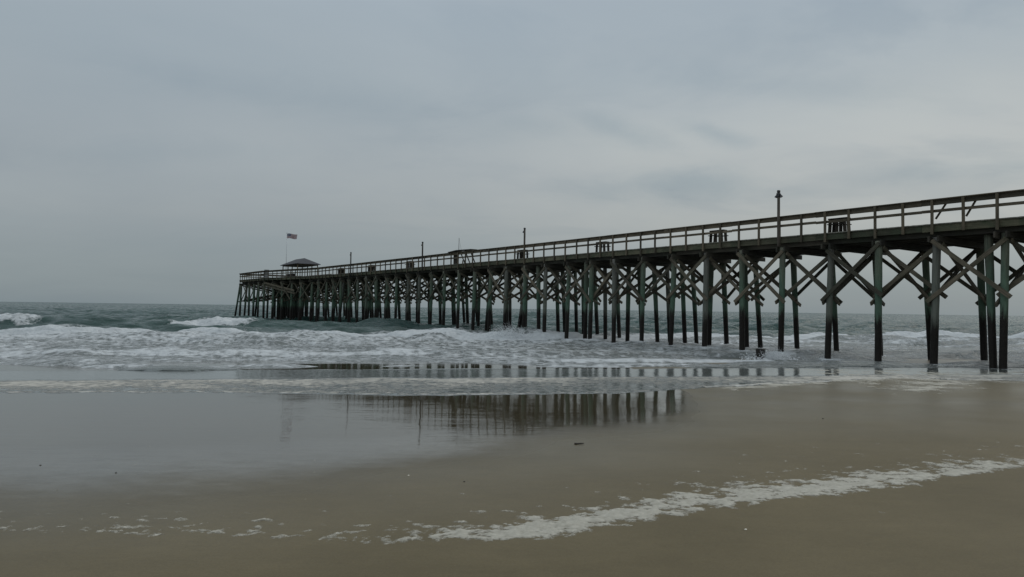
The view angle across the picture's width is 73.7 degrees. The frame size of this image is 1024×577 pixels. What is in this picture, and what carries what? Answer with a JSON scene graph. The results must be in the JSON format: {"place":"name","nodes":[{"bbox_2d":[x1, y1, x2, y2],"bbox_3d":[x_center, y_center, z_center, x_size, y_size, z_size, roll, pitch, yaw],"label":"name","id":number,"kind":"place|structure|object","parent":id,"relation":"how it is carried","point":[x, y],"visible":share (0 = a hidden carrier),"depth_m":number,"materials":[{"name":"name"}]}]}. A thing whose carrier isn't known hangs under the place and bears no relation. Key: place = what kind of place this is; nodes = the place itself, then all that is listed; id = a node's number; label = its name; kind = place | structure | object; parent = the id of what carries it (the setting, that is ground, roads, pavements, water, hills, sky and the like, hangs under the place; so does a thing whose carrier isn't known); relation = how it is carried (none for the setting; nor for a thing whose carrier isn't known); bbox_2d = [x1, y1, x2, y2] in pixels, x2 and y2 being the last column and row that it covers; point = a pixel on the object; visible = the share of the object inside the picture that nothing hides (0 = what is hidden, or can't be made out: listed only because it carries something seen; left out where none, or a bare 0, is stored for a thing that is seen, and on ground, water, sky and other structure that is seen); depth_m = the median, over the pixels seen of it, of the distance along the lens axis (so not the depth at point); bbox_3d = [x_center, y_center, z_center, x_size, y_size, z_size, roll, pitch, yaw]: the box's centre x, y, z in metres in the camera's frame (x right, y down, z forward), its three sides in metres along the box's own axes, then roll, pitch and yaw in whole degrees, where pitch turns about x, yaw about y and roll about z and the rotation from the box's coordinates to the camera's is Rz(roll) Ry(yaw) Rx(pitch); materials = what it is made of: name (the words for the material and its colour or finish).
{"place":"outdoors","nodes":[
{"label":"outdoors","id":0,"kind":"place"},
{"bbox_2d":[0,359,1023,576],"bbox_3d":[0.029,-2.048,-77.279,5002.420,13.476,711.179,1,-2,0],"label":"beach sand","id":1,"kind":"structure","parent":0,"point":[294,464],"depth_m":8.27,"materials":[{"name":"beige sand"}]},
{"bbox_2d":[0,440,1023,543],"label":"beach foam","id":2,"kind":"object","parent":1,"relation":"on","point":[536,527],"visible":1,"depth_m":7.24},
{"bbox_2d":[755,348,764,359],"bbox_3d":[13.176,3.881,36.295,0.533,1.366,0.492,1,-2,0],"label":"pile stump","id":3,"kind":"object","parent":1,"relation":"on","point":[758,353],"visible":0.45,"depth_m":36.13,"materials":[{"name":"brown wood"}]},
{"bbox_2d":[0,302,1023,395],"bbox_3d":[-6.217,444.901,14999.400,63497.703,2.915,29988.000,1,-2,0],"label":"sea","id":4,"kind":"structure","parent":0,"point":[125,339],"depth_m":36.66,"materials":[{"name":"liquid"}]},
{"bbox_2d":[487,322,533,337],"bbox_3d":[-0.317,3.240,54.907,4.173,1.341,2.731,1,-2,0],"label":"spray","id":5,"kind":"object","parent":4,"relation":"on","point":[515,334],"visible":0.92,"depth_m":54.60,"materials":[{"name":"white liquid"}]},
{"bbox_2d":[234,189,1023,368],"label":"pier","id":6,"kind":"structure","parent":4,"relation":"in","point":[983,239],"depth_m":45.87,"materials":[{"name":"brown wood"}]},
{"bbox_2d":[280,258,320,276],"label":"shelter","id":7,"kind":"object","parent":6,"relation":"on","point":[303,262],"visible":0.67,"depth_m":108.49,"materials":[{"name":"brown wood"}]},
{"bbox_2d":[405,261,415,267],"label":"bench table","id":8,"kind":"object","parent":6,"relation":"on","point":[409,265],"visible":0.54,"depth_m":76.62,"materials":[{"name":"brown wood"}]},
{"bbox_2d":[421,242,423,271],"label":"lamp post","id":9,"kind":"object","parent":6,"relation":"attached to","point":[422,258],"visible":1,"depth_m":73.08,"materials":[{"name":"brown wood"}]},
{"bbox_2d":[448,249,476,267],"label":"net rack","id":10,"kind":"object","parent":6,"relation":"on","point":[455,261],"visible":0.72,"depth_m":67.06,"materials":[{"name":"brown wood"}]},
{"bbox_2d":[517,250,527,258],"bbox_3d":[0.930,-2.981,60.041,0.860,0.815,1.060,2,-2,-36],"label":"bench table","id":11,"kind":"object","parent":6,"relation":"on","point":[520,255],"visible":0.48,"depth_m":59.90,"materials":[{"name":"brown wood"}]},
{"bbox_2d":[594,241,610,251],"bbox_3d":[6.885,-3.136,51.963,0.860,0.815,1.060,2,-2,-36],"label":"bench table","id":12,"kind":"object","parent":6,"relation":"on","point":[603,247],"visible":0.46,"depth_m":51.73,"materials":[{"name":"brown wood"}]},
{"bbox_2d":[708,229,728,242],"bbox_3d":[13.128,-3.299,43.493,0.860,0.815,1.060,2,-2,-36],"label":"bench table","id":13,"kind":"object","parent":6,"relation":"on","point":[725,235],"visible":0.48,"depth_m":43.35,"materials":[{"name":"brown wood"}]},
{"bbox_2d":[775,190,782,245],"bbox_3d":[15.345,-4.043,39.322,0.200,3.230,0.500,2,-2,-36],"label":"lamp post","id":14,"kind":"object","parent":6,"relation":"attached to","point":[778,196],"visible":1,"depth_m":39.26,"materials":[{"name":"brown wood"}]},
{"bbox_2d":[827,217,851,232],"bbox_3d":[17.799,-3.420,37.157,0.860,0.815,1.060,2,-2,-36],"label":"bench table","id":15,"kind":"object","parent":6,"relation":"on","point":[837,226],"visible":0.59,"depth_m":37.05,"materials":[{"name":"brown wood"}]},
{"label":"flagpole","id":16,"kind":"object","parent":6,"relation":"on","visible":0},
{"bbox_2d":[287,233,296,238],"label":"flag","id":17,"kind":"object","parent":16,"relation":"attached to","point":[292,236],"visible":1,"depth_m":116.05,"materials":[{"name":"fabric"}]},
{"bbox_2d":[739,347,805,359],"bbox_3d":[13.803,3.419,36.084,3.584,0.765,1.705,1,-2,0],"label":"spray","id":18,"kind":"object","parent":4,"relation":"on","point":[768,356],"visible":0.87,"depth_m":35.99,"materials":[{"name":"white liquid"}]},
{"bbox_2d":[722,369,1023,393],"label":"beach foam","id":19,"kind":"object","parent":4,"relation":"on","point":[932,387],"visible":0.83,"depth_m":22.81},
{"bbox_2d":[0,0,1023,315],"label":"sky","id":20,"kind":"structure","parent":0,"point":[152,151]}
]}

